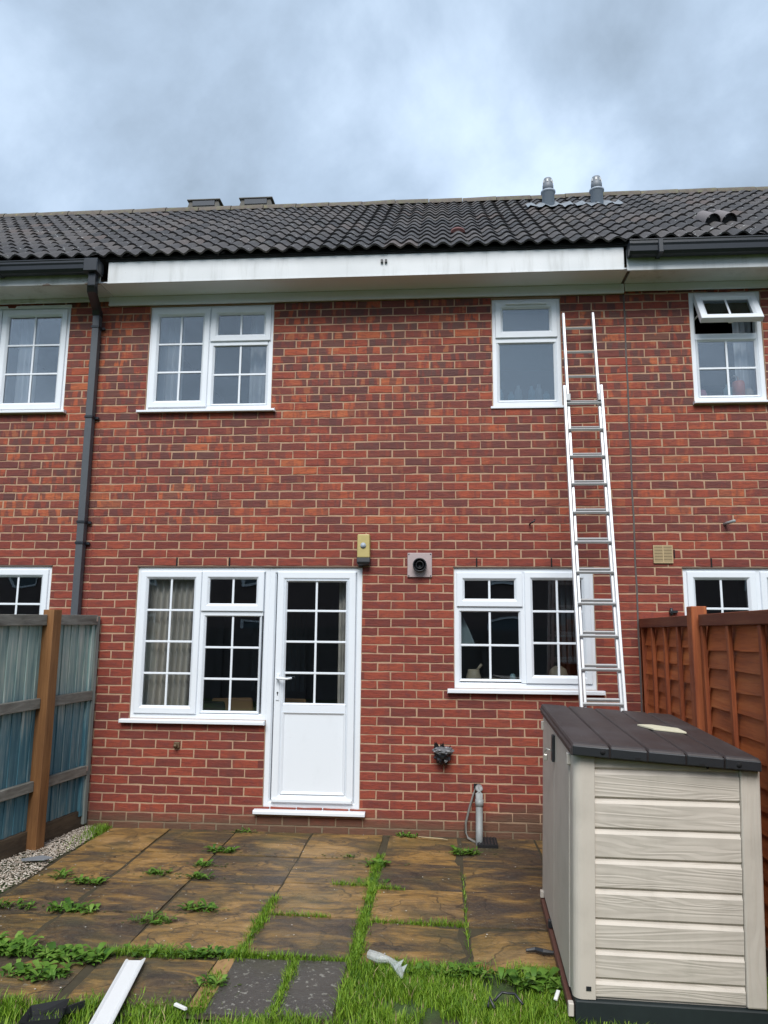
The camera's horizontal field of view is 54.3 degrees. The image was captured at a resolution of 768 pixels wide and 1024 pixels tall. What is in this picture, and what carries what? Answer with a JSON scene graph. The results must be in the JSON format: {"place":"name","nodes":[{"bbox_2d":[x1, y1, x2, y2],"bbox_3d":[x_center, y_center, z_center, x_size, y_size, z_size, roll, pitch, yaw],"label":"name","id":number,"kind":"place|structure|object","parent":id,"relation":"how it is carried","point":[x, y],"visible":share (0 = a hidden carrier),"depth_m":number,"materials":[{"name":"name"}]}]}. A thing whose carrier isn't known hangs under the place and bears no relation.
{"place":"outdoors","nodes":[
{"label":"outdoors","id":0,"kind":"place"},
{"bbox_2d":[0,827,556,1023],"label":"patio","id":1,"kind":"structure","parent":0,"point":[494,879],"depth_m":4.59,"materials":[{"name":"stone"}]},
{"bbox_2d":[0,898,36,909],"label":"weed plant","id":2,"kind":"object","parent":1,"relation":"on","point":[17,902],"visible":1,"depth_m":4.59,"materials":[{"name":"green plant"}]},
{"bbox_2d":[0,930,43,955],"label":"weed plant","id":3,"kind":"object","parent":1,"relation":"on","point":[5,945],"visible":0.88,"depth_m":4.04,"materials":[{"name":"green plant"}]},
{"bbox_2d":[0,939,48,958],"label":"weed plant","id":4,"kind":"object","parent":1,"relation":"on","point":[27,948],"visible":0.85,"depth_m":3.97,"materials":[{"name":"green plant"}]},
{"bbox_2d":[0,958,72,981],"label":"weed plant","id":5,"kind":"object","parent":1,"relation":"on","point":[50,970],"visible":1,"depth_m":3.73,"materials":[{"name":"green plant"}]},
{"bbox_2d":[46,867,73,878],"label":"weed plant","id":6,"kind":"object","parent":1,"relation":"on","point":[62,872],"visible":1,"depth_m":5.13,"materials":[{"name":"green plant"}]},
{"bbox_2d":[47,897,100,913],"bbox_3d":[-1.889,2.401,4.555,0.352,0.044,0.194,0,-9,4],"label":"weed plant","id":7,"kind":"object","parent":1,"relation":"on","point":[68,905],"visible":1,"depth_m":4.56,"materials":[{"name":"green plant"}]},
{"bbox_2d":[34,941,117,964],"bbox_3d":[-1.612,2.306,3.920,0.431,0.059,0.262,0,-9,4],"label":"weed plant","id":8,"kind":"object","parent":1,"relation":"on","point":[61,952],"visible":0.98,"depth_m":3.91,"materials":[{"name":"green plant"}]},
{"bbox_2d":[69,874,109,884],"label":"weed plant","id":9,"kind":"object","parent":1,"relation":"on","point":[81,879],"visible":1,"depth_m":5.01,"materials":[{"name":"green plant"}]},
{"bbox_2d":[120,938,183,958],"bbox_3d":[-1.231,2.325,3.991,0.365,0.048,0.214,0,-9,4],"label":"weed plant","id":10,"kind":"object","parent":1,"relation":"on","point":[152,950],"visible":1,"depth_m":3.97,"materials":[{"name":"green plant"}]},
{"bbox_2d":[127,909,177,924],"bbox_3d":[-1.355,2.381,4.406,0.296,0.050,0.185,2,-9,-7],"label":"weed plant","id":11,"kind":"object","parent":1,"relation":"on","point":[160,918],"visible":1,"depth_m":4.39,"materials":[{"name":"green plant"}]},
{"bbox_2d":[143,866,172,875],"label":"weed plant","id":12,"kind":"object","parent":1,"relation":"on","point":[156,871],"visible":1,"depth_m":5.20,"materials":[{"name":"green plant"}]},
{"bbox_2d":[185,871,214,878],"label":"weed plant","id":13,"kind":"object","parent":1,"relation":"on","point":[198,874],"visible":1,"depth_m":5.12,"materials":[{"name":"green plant"}]},
{"bbox_2d":[177,898,223,913],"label":"weed plant","id":14,"kind":"object","parent":1,"relation":"on","point":[189,906],"visible":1,"depth_m":4.58,"materials":[{"name":"green plant"}]},
{"bbox_2d":[193,858,214,865],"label":"weed plant","id":15,"kind":"object","parent":1,"relation":"on","point":[200,862],"visible":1,"depth_m":5.39,"materials":[{"name":"green plant"}]},
{"bbox_2d":[179,943,234,960],"bbox_3d":[-0.946,2.325,3.957,0.294,0.040,0.161,0,-9,4],"label":"weed plant","id":16,"kind":"object","parent":1,"relation":"on","point":[217,951],"visible":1,"depth_m":3.96,"materials":[{"name":"green plant"}]},
{"bbox_2d":[196,974,227,986],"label":"weed plant","id":17,"kind":"object","parent":1,"relation":"on","point":[211,978],"visible":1,"depth_m":3.66,"materials":[{"name":"green plant"}]},
{"bbox_2d":[205,844,239,852],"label":"weed plant","id":18,"kind":"object","parent":1,"relation":"on","point":[221,848],"visible":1,"depth_m":5.70,"materials":[{"name":"green plant"}]},
{"bbox_2d":[236,827,253,832],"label":"weed plant","id":19,"kind":"object","parent":1,"relation":"on","point":[244,830],"visible":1,"depth_m":6.23,"materials":[{"name":"green plant"}]},
{"bbox_2d":[44,852,472,1023],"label":"joint grass","id":20,"kind":"structure","parent":1,"relation":"on","point":[358,943],"depth_m":3.99,"materials":[{"name":"green plant"}]},
{"bbox_2d":[5,831,530,994],"bbox_3d":[-0.703,2.465,4.838,3.412,0.059,2.739,0,-9,4],"label":"grit","id":21,"kind":"object","parent":1,"relation":"on","point":[225,918],"visible":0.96,"depth_m":4.73,"materials":[{"name":"gravel"}]},
{"bbox_2d":[0,830,559,988],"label":"moss","id":22,"kind":"object","parent":1,"relation":"on","point":[207,909],"visible":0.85,"depth_m":4.62,"materials":[{"name":"green plant"}]},
{"bbox_2d":[355,876,389,883],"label":"weed plant","id":23,"kind":"object","parent":1,"relation":"on","point":[371,879],"visible":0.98,"depth_m":5.07,"materials":[{"name":"green plant"}]},
{"bbox_2d":[364,857,391,866],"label":"weed plant","id":24,"kind":"object","parent":1,"relation":"on","point":[383,863],"visible":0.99,"depth_m":5.43,"materials":[{"name":"green plant"}]},
{"bbox_2d":[396,832,417,837],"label":"weed plant","id":25,"kind":"object","parent":1,"relation":"on","point":[404,834],"visible":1,"depth_m":6.15,"materials":[{"name":"green plant"}]},
{"bbox_2d":[418,836,447,839],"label":"twig","id":26,"kind":"object","parent":1,"relation":"on","point":[433,838],"visible":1,"depth_m":6.04,"materials":[{"name":"beige wood"}]},
{"bbox_2d":[450,845,482,855],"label":"weed plant","id":27,"kind":"object","parent":1,"relation":"on","point":[456,850],"visible":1,"depth_m":5.69,"materials":[{"name":"green plant"}]},
{"bbox_2d":[526,947,553,954],"bbox_3d":[0.833,2.340,3.995,0.152,0.031,0.045,-3,-10,22],"label":"plastic strip","id":28,"kind":"object","parent":1,"relation":"on","point":[542,951],"visible":0.93,"depth_m":3.98,"materials":[{"name":"grey plastic"}]},
{"bbox_2d":[562,312,626,710],"bbox_3d":[1.629,0.360,5.844,0.348,4.533,1.132,-1,-9,8],"label":"extension ladder","id":29,"kind":"object","parent":1,"relation":"on","point":[580,633],"visible":0.72,"depth_m":5.88,"materials":[{"name":"metal"}]},
{"bbox_2d":[540,704,767,1023],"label":"storage shed","id":30,"kind":"structure","parent":1,"relation":"on","point":[652,897],"depth_m":3.38,"materials":[{"name":"plastic"}]},
{"bbox_2d":[542,717,553,928],"bbox_3d":[0.993,1.806,4.463,0.059,1.060,0.642,-1,-8,6],"label":"door","id":31,"kind":"structure","parent":30,"relation":"in","point":[548,766],"depth_m":4.43,"materials":[{"name":"plastic"}]},
{"bbox_2d":[554,732,569,986],"bbox_3d":[0.923,1.717,3.836,0.059,1.060,0.620,-1,-8,6],"label":"door","id":32,"kind":"structure","parent":30,"relation":"in","point":[561,769],"depth_m":3.78,"materials":[{"name":"plastic"}]},
{"bbox_2d":[637,724,686,733],"bbox_3d":[1.506,1.179,4.079,0.214,0.027,0.199,0,-9,4],"label":"wood offcut","id":33,"kind":"object","parent":30,"relation":"on","point":[662,728],"visible":1,"depth_m":4.05,"materials":[{"name":"beige wood"}]},
{"bbox_2d":[0,834,767,1023],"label":"ground","id":34,"kind":"structure","parent":0,"point":[433,1017],"depth_m":3.57,"materials":[{"name":"soil"}]},
{"bbox_2d":[0,825,98,891],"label":"gravel","id":35,"kind":"structure","parent":34,"relation":"on","point":[72,833],"depth_m":5.56,"materials":[{"name":"grey gravel"}]},
{"bbox_2d":[21,855,52,860],"bbox_3d":[-2.511,2.507,5.422,0.219,0.020,0.080,2,-9,-7],"label":"slate piece","id":36,"kind":"object","parent":35,"relation":"on","point":[39,858],"visible":1,"depth_m":5.41,"materials":[{"name":"grey stone"}]},
{"bbox_2d":[57,821,112,851],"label":"corner grass","id":37,"kind":"structure","parent":35,"relation":"on","point":[102,827],"depth_m":6.16,"materials":[{"name":"green plant"}]},
{"bbox_2d":[0,610,100,861],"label":"fence","id":38,"kind":"object","parent":34,"relation":"on","point":[48,665],"visible":0.98,"depth_m":5.88,"materials":[{"name":"wood"}]},
{"bbox_2d":[0,207,198,614],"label":"terraced house","id":39,"kind":"structure","parent":34,"relation":"on","point":[52,277],"depth_m":7.00,"materials":[{"name":"brick"}]},
{"bbox_2d":[0,566,51,614],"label":"window","id":40,"kind":"structure","parent":39,"relation":"in","point":[45,572],"depth_m":6.79,"materials":[{"name":"plastic"}]},
{"bbox_2d":[14,319,40,402],"bbox_3d":[-3.502,-1.311,7.315,0.200,1.260,0.049,0,-9,4],"label":"curtain","id":41,"kind":"object","parent":39,"relation":"hanging from","point":[24,362],"visible":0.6,"depth_m":7.34,"materials":[{"name":"white fabric"}]},
{"bbox_2d":[0,308,70,413],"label":"window","id":42,"kind":"structure","parent":39,"relation":"in","point":[6,316],"depth_m":7.14,"materials":[{"name":"plastic"}]},
{"bbox_2d":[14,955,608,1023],"bbox_3d":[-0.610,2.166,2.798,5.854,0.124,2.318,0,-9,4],"label":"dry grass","id":43,"kind":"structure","parent":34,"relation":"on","point":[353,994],"depth_m":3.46,"materials":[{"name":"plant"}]},
{"bbox_2d":[81,175,640,848],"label":"terraced house","id":44,"kind":"structure","parent":34,"relation":"on","point":[407,341],"depth_m":6.68,"materials":[{"name":"brick"}]},
{"bbox_2d":[143,579,194,704],"bbox_3d":[-1.960,1.405,6.706,0.510,2.030,0.070,0,-9,4],"label":"curtain","id":45,"kind":"object","parent":44,"relation":"hanging from","point":[179,653],"visible":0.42,"depth_m":6.74,"materials":[{"name":"beige fabric"}]},
{"bbox_2d":[157,318,185,400],"bbox_3d":[-2.075,-1.263,7.218,0.260,1.360,0.059,0,-9,4],"label":"curtain","id":46,"kind":"object","parent":44,"relation":"hanging from","point":[169,358],"visible":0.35,"depth_m":7.25,"materials":[{"name":"white fabric"}]},
{"bbox_2d":[118,567,270,725],"bbox_3d":[-1.645,1.162,6.586,1.274,1.351,0.139,0,-9,4],"label":"window","id":47,"kind":"structure","parent":44,"relation":"in","point":[192,713],"depth_m":6.59,"materials":[{"name":"plastic"}]},
{"bbox_2d":[136,305,275,413],"bbox_3d":[-1.631,-1.429,7.004,1.294,1.053,0.139,0,-9,4],"label":"window","id":48,"kind":"structure","parent":44,"relation":"in","point":[212,340],"depth_m":7.01,"materials":[{"name":"plastic"}]},
{"bbox_2d":[188,701,224,709],"bbox_3d":[-1.608,2.222,6.882,0.400,0.980,0.440,0,-9,4],"label":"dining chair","id":49,"kind":"object","parent":44,"relation":"in","point":[214,705],"visible":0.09,"depth_m":6.73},
{"bbox_2d":[212,698,252,710],"bbox_3d":[-1.407,2.215,6.826,0.400,0.980,0.440,2,-9,-10],"label":"dining chair","id":50,"kind":"object","parent":44,"relation":"in","point":[241,704],"visible":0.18,"depth_m":7.09,"materials":[{"name":"brown wood"}]},
{"bbox_2d":[249,316,266,402],"bbox_3d":[-1.127,-1.266,7.145,0.320,1.360,0.059,0,-9,4],"label":"curtain","id":51,"kind":"object","parent":44,"relation":"hanging from","point":[257,382],"visible":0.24,"depth_m":7.17,"materials":[{"name":"white fabric"}]},
{"bbox_2d":[251,612,307,691],"bbox_3d":[-1.173,1.559,8.399,0.620,0.880,0.040,0,-9,4],"label":"vertical blind","id":52,"kind":"object","parent":44,"relation":"attached to","point":[300,637],"visible":0.45,"depth_m":8.39,"materials":[{"name":"black fabric"}]},
{"bbox_2d":[285,698,305,702],"bbox_3d":[-0.976,2.220,6.833,0.400,0.980,0.440,-2,-10,16],"label":"dining chair","id":53,"kind":"object","parent":44,"relation":"in","point":[290,700],"visible":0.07,"depth_m":7.07,"materials":[{"name":"brown wood"}]},
{"bbox_2d":[252,568,364,816],"bbox_3d":[-0.615,1.511,6.445,0.942,2.067,0.148,0,-9,4],"label":"back door","id":54,"kind":"structure","parent":44,"relation":"in","point":[312,759],"depth_m":6.40,"materials":[{"name":"plastic"}]},
{"bbox_2d":[337,582,345,702],"bbox_3d":[-0.284,1.513,6.651,0.260,2.230,0.059,0,-9,4],"label":"curtain","id":55,"kind":"object","parent":44,"relation":"hanging from","point":[341,637],"visible":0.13,"depth_m":6.71,"materials":[{"name":"beige fabric"}]},
{"bbox_2d":[357,534,370,565],"bbox_3d":[-0.176,0.332,6.542,0.117,0.274,0.094,0,-9,4],"label":"wall light","id":56,"kind":"object","parent":44,"relation":"attached to","point":[363,549],"visible":1,"depth_m":6.51,"materials":[{"name":"yellow plastic"}]},
{"bbox_2d":[432,742,453,764],"bbox_3d":[0.490,1.996,6.200,0.168,0.195,0.163,8,-12,-40],"label":"wrapped outlet","id":57,"kind":"object","parent":44,"relation":"attached to","point":[442,753],"visible":1,"depth_m":6.17,"materials":[{"name":"grey plastic"}]},
{"bbox_2d":[461,615,474,646],"bbox_3d":[0.715,1.030,6.613,0.180,0.330,0.021,0,-9,4],"label":"tea towel","id":58,"kind":"object","parent":44,"relation":"hanging from","point":[466,637],"visible":0.41,"depth_m":6.60,"materials":[{"name":"grey fabric"}]},
{"bbox_2d":[466,664,481,681],"bbox_3d":[0.777,1.404,6.500,0.131,0.177,0.131,8,-12,-39],"label":"milk jug","id":59,"kind":"object","parent":44,"relation":"on","point":[473,673],"visible":0.79,"depth_m":6.46,"materials":[{"name":"beige ceramic"}]},
{"bbox_2d":[500,390,503,400],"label":"toiletry bottle","id":60,"kind":"object","parent":44,"relation":"on","point":[501,396],"visible":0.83,"depth_m":6.78,"materials":[{"name":"white plastic"}]},
{"bbox_2d":[508,392,513,399],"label":"toiletry bottle","id":61,"kind":"object","parent":44,"relation":"on","point":[510,395],"visible":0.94,"depth_m":6.77,"materials":[{"name":"plastic"}]},
{"bbox_2d":[514,385,521,399],"bbox_3d":[1.218,-1.068,6.793,0.068,0.155,0.067,0,-9,4],"label":"toiletry bottle","id":62,"kind":"object","parent":44,"relation":"on","point":[518,393],"visible":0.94,"depth_m":6.77,"materials":[{"name":"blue plastic"}]},
{"bbox_2d":[447,568,605,695],"bbox_3d":[1.193,1.009,6.391,1.303,1.060,0.139,0,-9,4],"label":"window","id":63,"kind":"structure","parent":44,"relation":"in","point":[522,603],"depth_m":6.39,"materials":[{"name":"plastic"}]},
{"bbox_2d":[491,299,563,408],"bbox_3d":[1.292,-1.433,6.795,0.660,1.042,0.108,0,-9,4],"label":"window","id":64,"kind":"structure","parent":44,"relation":"in","point":[553,336],"depth_m":6.80,"materials":[{"name":"plastic"}]},
{"bbox_2d":[528,386,534,399],"bbox_3d":[1.338,-1.066,6.784,0.064,0.150,0.063,0,-9,4],"label":"toiletry bottle","id":65,"kind":"object","parent":44,"relation":"on","point":[531,393],"visible":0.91,"depth_m":6.76,"materials":[{"name":"plastic"}]},
{"bbox_2d":[535,384,541,399],"bbox_3d":[1.403,-1.073,6.780,0.060,0.165,0.059,0,-9,4],"label":"toiletry bottle","id":66,"kind":"object","parent":44,"relation":"on","point":[538,390],"visible":0.91,"depth_m":6.75,"materials":[{"name":"blue plastic"}]},
{"bbox_2d":[543,391,549,399],"bbox_3d":[1.467,-1.042,6.770,0.060,0.100,0.059,0,-9,4],"label":"toiletry bottle","id":67,"kind":"object","parent":44,"relation":"on","point":[546,395],"visible":0.91,"depth_m":6.75,"materials":[{"name":"plastic"}]},
{"bbox_2d":[549,666,567,674],"bbox_3d":[1.522,1.425,6.536,0.170,0.160,0.167,0,-9,4],"label":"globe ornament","id":68,"kind":"object","parent":44,"relation":"in","point":[554,670],"visible":0.39,"depth_m":6.49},
{"bbox_2d":[554,581,580,663],"bbox_3d":[1.657,0.916,6.608,0.300,0.830,0.040,0,-9,4],"label":"vertical blind","id":69,"kind":"object","parent":44,"relation":"attached to","point":[563,627],"visible":0.36,"depth_m":6.60,"materials":[{"name":"black fabric"}]},
{"bbox_2d":[0,951,767,1023],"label":"grass","id":70,"kind":"structure","parent":34,"relation":"on","point":[459,1002],"depth_m":3.46,"materials":[{"name":"green plant"}]},
{"bbox_2d":[18,998,84,1023],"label":"black tray","id":71,"kind":"object","parent":70,"relation":"on","point":[62,1007],"visible":1,"depth_m":3.35,"materials":[{"name":"plastic"}]},
{"bbox_2d":[89,958,145,1023],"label":"plastic trim","id":72,"kind":"structure","parent":70,"relation":"on","point":[110,1005],"depth_m":3.50,"materials":[{"name":"white plastic"}]},
{"bbox_2d":[173,1002,186,1010],"bbox_3d":[-0.918,2.230,3.378,0.071,0.014,0.019,2,-7,31],"label":"plastic scrap","id":73,"kind":"object","parent":70,"relation":"on","point":[179,1006],"visible":1,"depth_m":3.37,"materials":[{"name":"white plastic"}]},
{"bbox_2d":[401,961,458,977],"bbox_3d":[0.228,2.309,3.778,0.297,0.039,0.154,0,-9,4],"label":"weed plant","id":74,"kind":"object","parent":70,"relation":"on","point":[427,962],"visible":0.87,"depth_m":3.79,"materials":[{"name":"green plant"}]},
{"bbox_2d":[441,961,482,976],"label":"weed plant","id":75,"kind":"object","parent":70,"relation":"on","point":[465,969],"visible":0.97,"depth_m":3.77,"materials":[{"name":"green plant"}]},
{"bbox_2d":[478,966,530,980],"bbox_3d":[0.596,2.308,3.761,0.277,0.044,0.149,1,-9,-6],"label":"weed plant","id":76,"kind":"object","parent":70,"relation":"on","point":[501,971],"visible":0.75,"depth_m":3.75,"materials":[{"name":"green plant"}]},
{"bbox_2d":[487,991,523,1009],"bbox_3d":[0.548,2.244,3.442,0.172,0.042,0.087,2,-9,-9],"label":"black cable","id":77,"kind":"object","parent":70,"relation":"on","point":[505,992],"visible":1,"depth_m":3.45,"materials":[{"name":"plastic"}]},
{"bbox_2d":[506,966,562,992],"bbox_3d":[0.766,2.282,3.646,0.353,0.064,0.203,0,-9,4],"label":"weed plant","id":78,"kind":"object","parent":70,"relation":"on","point":[542,977],"visible":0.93,"depth_m":3.66,"materials":[{"name":"green plant"}]},
{"bbox_2d":[554,990,559,1000],"bbox_3d":[0.807,2.253,3.493,0.021,0.012,0.059,9,12,23],"label":"plastic scrap","id":79,"kind":"object","parent":70,"relation":"on","point":[557,994],"visible":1,"depth_m":3.48,"materials":[{"name":"white plastic"}]},
{"bbox_2d":[565,186,767,711],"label":"terraced house","id":80,"kind":"structure","parent":34,"relation":"on","point":[695,281],"depth_m":6.54,"materials":[{"name":"brick"}]},
{"bbox_2d":[701,390,706,395],"bbox_3d":[2.852,-1.049,6.712,0.084,0.095,0.083,0,-9,4],"label":"pink pot","id":81,"kind":"object","parent":80,"relation":"on","point":[703,393],"visible":0.44,"depth_m":6.68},
{"bbox_2d":[682,569,767,614],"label":"window","id":82,"kind":"structure","parent":80,"relation":"in","point":[756,580],"depth_m":6.32,"materials":[{"name":"plastic"}]},
{"bbox_2d":[723,384,731,394],"bbox_3d":[3.094,-1.072,6.728,0.080,0.150,0.079,0,-9,4],"label":"toiletry bottle","id":83,"kind":"object","parent":80,"relation":"on","point":[725,390],"visible":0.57,"depth_m":6.70,"materials":[{"name":"white plastic"}]},
{"bbox_2d":[688,291,767,404],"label":"window","id":84,"kind":"structure","parent":80,"relation":"in","point":[711,307],"depth_m":6.63,"materials":[{"name":"plastic"}]},
{"bbox_2d":[732,375,745,394],"bbox_3d":[3.160,-1.115,6.674,0.108,0.220,0.106,0,-9,4],"label":"pump bottle","id":85,"kind":"object","parent":80,"relation":"on","point":[738,386],"visible":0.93,"depth_m":6.63,"materials":[{"name":"pink plastic"}]},
{"bbox_2d":[732,322,755,394],"bbox_3d":[3.273,-1.273,6.787,0.170,1.340,0.040,0,-9,4],"label":"curtain","id":86,"kind":"object","parent":80,"relation":"hanging from","point":[743,354],"visible":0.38,"depth_m":6.81,"materials":[{"name":"white fabric"}]},
{"bbox_2d":[745,388,754,394],"bbox_3d":[3.262,-1.049,6.701,0.100,0.100,0.098,0,-9,4],"label":"toiletry bottle","id":87,"kind":"object","parent":80,"relation":"on","point":[749,391],"visible":0.48,"depth_m":6.66,"materials":[{"name":"white plastic"}]},
{"bbox_2d":[639,606,767,972],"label":"fence","id":88,"kind":"object","parent":34,"relation":"on","point":[702,669],"visible":0.41,"depth_m":4.62,"materials":[{"name":"orange wood"}]},
{"bbox_2d":[0,0,767,213],"label":"sky","id":89,"kind":"structure","parent":0,"point":[105,104],"materials":[{"name":"grey"}]},
{"bbox_2d":[510,674,515,682],"bbox_3d":[1.110,1.441,6.453,0.050,0.095,0.049,0,-9,4],"label":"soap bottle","id":90,"kind":"object","parent":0,"point":[512,676],"visible":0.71,"depth_m":6.44,"materials":[{"name":"plastic"}]}
]}

